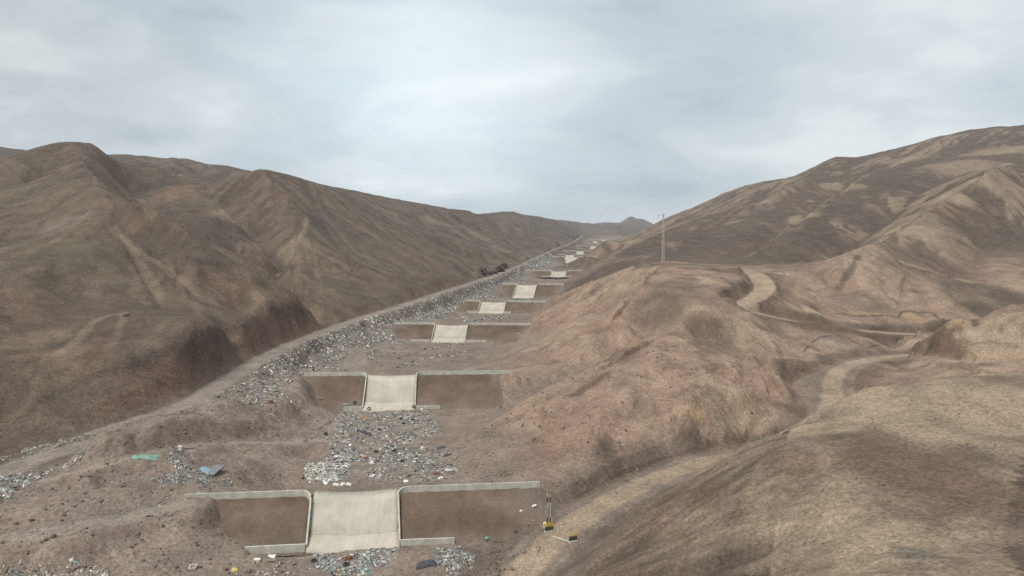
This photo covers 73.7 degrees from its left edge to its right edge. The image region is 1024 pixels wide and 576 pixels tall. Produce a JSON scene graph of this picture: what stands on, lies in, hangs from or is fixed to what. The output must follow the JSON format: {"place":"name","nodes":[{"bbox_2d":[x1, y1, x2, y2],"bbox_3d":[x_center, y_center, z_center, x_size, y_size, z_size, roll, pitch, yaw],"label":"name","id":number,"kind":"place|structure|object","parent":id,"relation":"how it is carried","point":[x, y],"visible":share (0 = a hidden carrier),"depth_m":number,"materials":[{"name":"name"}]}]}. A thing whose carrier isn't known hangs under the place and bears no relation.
{"place":"outdoors","nodes":[
{"label":"outdoors","id":0,"kind":"place"},
{"bbox_2d":[0,439,343,543],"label":"bench track","id":1,"kind":"structure","parent":0,"point":[95,523],"depth_m":103.95,"materials":[{"name":"brown soil"}]},
{"bbox_2d":[120,494,187,514],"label":"slope litter","id":2,"kind":"object","parent":1,"relation":"on","point":[154,504],"visible":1,"depth_m":107.89,"materials":[{"name":"stone"}]},
{"bbox_2d":[0,236,582,484],"bbox_3d":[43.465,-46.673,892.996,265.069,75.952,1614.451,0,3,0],"label":"dirt road","id":3,"kind":"structure","parent":0,"point":[220,384],"depth_m":171.59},
{"bbox_2d":[0,434,95,460],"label":"verge rubble","id":4,"kind":"object","parent":3,"relation":"on","point":[35,450],"visible":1,"depth_m":127.68,"materials":[{"name":"grey stone"}]},
{"bbox_2d":[0,142,588,554],"bbox_3d":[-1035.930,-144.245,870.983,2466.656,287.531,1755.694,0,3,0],"label":"hill","id":5,"kind":"structure","parent":0,"point":[201,274],"depth_m":247.22,"materials":[{"name":"brown soil"}]},
{"bbox_2d":[480,267,486,275],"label":"rock outcrop","id":6,"kind":"object","parent":5,"relation":"on","point":[483,270],"visible":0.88,"depth_m":503.07,"materials":[{"name":"stone"}]},
{"bbox_2d":[494,265,504,271],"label":"rock outcrop","id":7,"kind":"object","parent":5,"relation":"on","point":[499,268],"visible":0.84,"depth_m":549.13,"materials":[{"name":"stone"}]},
{"bbox_2d":[0,237,708,575],"bbox_3d":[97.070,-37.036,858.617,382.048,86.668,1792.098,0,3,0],"label":"ground","id":8,"kind":"structure","parent":0,"point":[453,435],"depth_m":126.49,"materials":[{"name":"brown soil"}]},
{"bbox_2d":[0,449,88,502],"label":"roadside rubble","id":9,"kind":"object","parent":8,"relation":"on","point":[5,492],"visible":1,"depth_m":112.22,"materials":[{"name":"grey stone"}]},
{"bbox_2d":[0,557,110,575],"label":"corner rubbish","id":10,"kind":"object","parent":8,"relation":"on","point":[13,573],"visible":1,"depth_m":92.65,"materials":[{"name":"grey stone"}]},
{"bbox_2d":[130,455,159,460],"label":"tarp","id":11,"kind":"object","parent":8,"relation":"on","point":[150,457],"visible":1,"depth_m":118.67,"materials":[{"name":"green plastic"}]},
{"bbox_2d":[0,507,297,575],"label":"bench stones","id":12,"kind":"object","parent":8,"relation":"on","point":[137,534],"visible":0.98,"depth_m":97.49,"materials":[{"name":"stone"}]},
{"bbox_2d":[0,389,338,533],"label":"slope stones","id":13,"kind":"object","parent":8,"relation":"on","point":[90,455],"visible":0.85,"depth_m":122.03,"materials":[{"name":"stone"}]},
{"bbox_2d":[149,450,233,490],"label":"rubble spill","id":14,"kind":"object","parent":8,"relation":"on","point":[172,460],"visible":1,"depth_m":117.73,"materials":[{"name":"grey stone"}]},
{"bbox_2d":[188,564,197,569],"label":"square kerb","id":15,"kind":"structure","parent":8,"relation":"on","point":[195,565],"depth_m":96.03,"materials":[{"name":"concrete"}]},
{"bbox_2d":[199,466,210,474],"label":"tarp","id":16,"kind":"object","parent":8,"relation":"on","point":[205,470],"visible":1,"depth_m":120.27,"materials":[{"name":"blue plastic"}]},
{"bbox_2d":[209,464,224,475],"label":"corrugated sheets","id":17,"kind":"object","parent":8,"relation":"on","point":[215,469],"visible":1,"depth_m":120.92,"materials":[{"name":"grey metal"}]},
{"bbox_2d":[235,555,301,575],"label":"litter","id":18,"kind":"object","parent":8,"relation":"on","point":[270,568],"visible":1,"depth_m":98.52,"materials":[{"name":"grey"}]},
{"bbox_2d":[302,452,353,482],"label":"white rubble pile","id":19,"kind":"object","parent":8,"relation":"on","point":[327,470],"visible":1,"depth_m":131.98,"materials":[{"name":"white stone"}]},
{"bbox_2d":[305,546,400,575],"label":"rubbish drift","id":20,"kind":"object","parent":8,"relation":"on","point":[324,561],"visible":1,"depth_m":100.78,"materials":[{"name":"grey stone"}]},
{"bbox_2d":[344,555,351,560],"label":"wooden crate","id":21,"kind":"object","parent":20,"relation":"on","point":[348,557],"visible":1,"depth_m":101.10,"materials":[{"name":"brown wood"}]},
{"bbox_2d":[354,429,371,434],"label":"tarp","id":22,"kind":"object","parent":8,"relation":"on","point":[363,432],"visible":1,"depth_m":157.88,"materials":[{"name":"grey plastic"}]},
{"bbox_2d":[184,481,559,555],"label":"check dam","id":23,"kind":"structure","parent":8,"relation":"on","point":[291,522],"depth_m":110.60,"materials":[{"name":"concrete"}]},
{"bbox_2d":[306,409,458,483],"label":"rubbish field","id":24,"kind":"structure","parent":8,"relation":"on","point":[388,449],"depth_m":151.15,"materials":[{"name":"grey stone"}]},
{"bbox_2d":[206,252,559,406],"bbox_3d":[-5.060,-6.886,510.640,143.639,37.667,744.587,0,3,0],"label":"rubble bank","id":25,"kind":"structure","parent":8,"relation":"on","point":[341,347],"depth_m":259.66,"materials":[{"name":"grey stone"}]},
{"bbox_2d":[377,451,429,467],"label":"litter","id":26,"kind":"object","parent":8,"relation":"on","point":[407,465],"visible":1,"depth_m":142.84,"materials":[{"name":"grey stone"}]},
{"bbox_2d":[302,370,510,411],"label":"check dam","id":27,"kind":"structure","parent":8,"relation":"on","point":[333,391],"depth_m":188.23,"materials":[{"name":"concrete"}]},
{"bbox_2d":[366,345,471,368],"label":"basin litter","id":28,"kind":"object","parent":8,"relation":"on","point":[414,362],"visible":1,"depth_m":250.86,"materials":[{"name":"grey stone"}]},
{"bbox_2d":[416,559,436,569],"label":"tarp","id":29,"kind":"object","parent":8,"relation":"on","point":[426,563],"visible":1,"depth_m":99.30,"materials":[{"name":"plastic"}]},
{"bbox_2d":[351,371,520,485],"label":"floor stones","id":30,"kind":"object","parent":8,"relation":"on","point":[475,445],"visible":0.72,"depth_m":144.47,"materials":[{"name":"stone"}]},
{"bbox_2d":[431,342,470,345],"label":"chute litter","id":31,"kind":"object","parent":8,"relation":"on","point":[437,343],"visible":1,"depth_m":276.66,"materials":[{"name":"grey stone"}]},
{"bbox_2d":[432,546,475,575],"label":"litter patch","id":32,"kind":"object","parent":8,"relation":"on","point":[441,557],"visible":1,"depth_m":101.04,"materials":[{"name":"grey stone"}]},
{"bbox_2d":[391,322,530,342],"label":"check dam","id":33,"kind":"structure","parent":8,"relation":"on","point":[468,332],"depth_m":287.28,"materials":[{"name":"concrete"}]},
{"bbox_2d":[459,314,510,321],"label":"rubble strip","id":34,"kind":"object","parent":8,"relation":"on","point":[485,317],"visible":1,"depth_m":349.18,"materials":[{"name":"grey stone"}]},
{"bbox_2d":[456,459,546,575],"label":"toe stones","id":35,"kind":"object","parent":8,"relation":"on","point":[498,562],"visible":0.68,"depth_m":103.55,"materials":[{"name":"brown stone"}]},
{"bbox_2d":[458,300,546,313],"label":"check dam","id":36,"kind":"structure","parent":8,"relation":"on","point":[506,307],"depth_m":372.65,"materials":[{"name":"concrete"}]},
{"bbox_2d":[496,298,533,300],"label":"rubble band","id":37,"kind":"object","parent":8,"relation":"on","point":[513,299],"visible":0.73,"depth_m":431.04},
{"bbox_2d":[494,283,566,297],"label":"check dam","id":38,"kind":"structure","parent":8,"relation":"on","point":[538,290],"depth_m":446.45,"materials":[{"name":"concrete"}]},
{"bbox_2d":[525,255,551,265],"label":"rubble","id":39,"kind":"object","parent":8,"relation":"on","point":[526,260],"visible":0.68,"depth_m":707.79,"materials":[{"name":"grey stone"}]},
{"bbox_2d":[525,270,580,278],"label":"check dam","id":40,"kind":"structure","parent":8,"relation":"on","point":[549,274],"depth_m":604.38,"materials":[{"name":"concrete"}]},
{"bbox_2d":[552,256,582,263],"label":"check dam","id":41,"kind":"structure","parent":8,"relation":"on","point":[563,259],"depth_m":795.95,"materials":[{"name":"concrete"}]},
{"bbox_2d":[557,254,584,256],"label":"check dam","id":42,"kind":"structure","parent":8,"relation":"on","point":[575,255],"depth_m":902.28,"materials":[{"name":"concrete"}]},
{"bbox_2d":[563,250,590,253],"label":"check dam","id":43,"kind":"structure","parent":8,"relation":"on","point":[576,252],"depth_m":985.24,"materials":[{"name":"concrete"}]},
{"bbox_2d":[575,246,595,248],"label":"check dam","id":44,"kind":"structure","parent":8,"relation":"on","point":[589,247],"depth_m":1157.30,"materials":[{"name":"concrete"}]},
{"bbox_2d":[586,241,608,242],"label":"check dam","id":45,"kind":"structure","parent":8,"relation":"on","point":[596,241],"depth_m":1438.82,"materials":[{"name":"concrete"}]},
{"bbox_2d":[587,239,616,240],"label":"check dam","id":46,"kind":"structure","parent":8,"relation":"on","point":[602,240],"depth_m":1596.34,"materials":[{"name":"concrete"}]},
{"bbox_2d":[0,0,1023,223],"label":"sky","id":47,"kind":"structure","parent":0,"point":[583,111],"materials":[{"name":"grey"}]},
{"bbox_2d":[557,217,652,237],"bbox_3d":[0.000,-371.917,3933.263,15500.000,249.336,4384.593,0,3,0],"label":"mountain","id":48,"kind":"structure","parent":0,"point":[628,226],"depth_m":2267.36,"materials":[{"name":"grey stone"}]},
{"bbox_2d":[278,125,1023,575],"bbox_3d":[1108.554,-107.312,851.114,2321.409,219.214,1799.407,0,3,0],"label":"mountain","id":49,"kind":"structure","parent":0,"point":[924,241],"depth_m":214.23,"materials":[{"name":"brown soil"}]},
{"bbox_2d":[504,342,797,496],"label":"hill stones","id":50,"kind":"object","parent":49,"relation":"on","point":[626,480],"visible":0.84,"depth_m":152.41,"materials":[{"name":"brown stone"}]},
{"bbox_2d":[658,213,664,262],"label":"utility pole","id":51,"kind":"object","parent":49,"relation":"on","point":[662,258],"visible":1,"depth_m":299.51,"materials":[{"name":"concrete"}]},
{"bbox_2d":[488,354,1007,575],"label":"dirt track","id":52,"kind":"structure","parent":0,"point":[817,391],"depth_m":122.16,"materials":[{"name":"brown soil"}]},
{"bbox_2d":[545,493,550,525],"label":"gate post","id":53,"kind":"object","parent":52,"relation":"on","point":[546,510],"visible":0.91,"depth_m":109.66,"materials":[{"name":"paint"}]},
{"bbox_2d":[677,266,915,334],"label":"hill track","id":54,"kind":"structure","parent":0,"point":[764,287],"depth_m":255.35,"materials":[{"name":"brown soil"}]},
{"bbox_2d":[854,370,1023,575],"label":"foreground hill","id":55,"kind":"structure","parent":0,"point":[906,522],"depth_m":75.38,"materials":[{"name":"brown soil"}]},
{"bbox_2d":[577,386,1022,574],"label":"dome stones","id":56,"kind":"object","parent":55,"relation":"on","point":[857,499],"visible":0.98,"depth_m":79.30,"materials":[{"name":"brown stone"}]}
]}

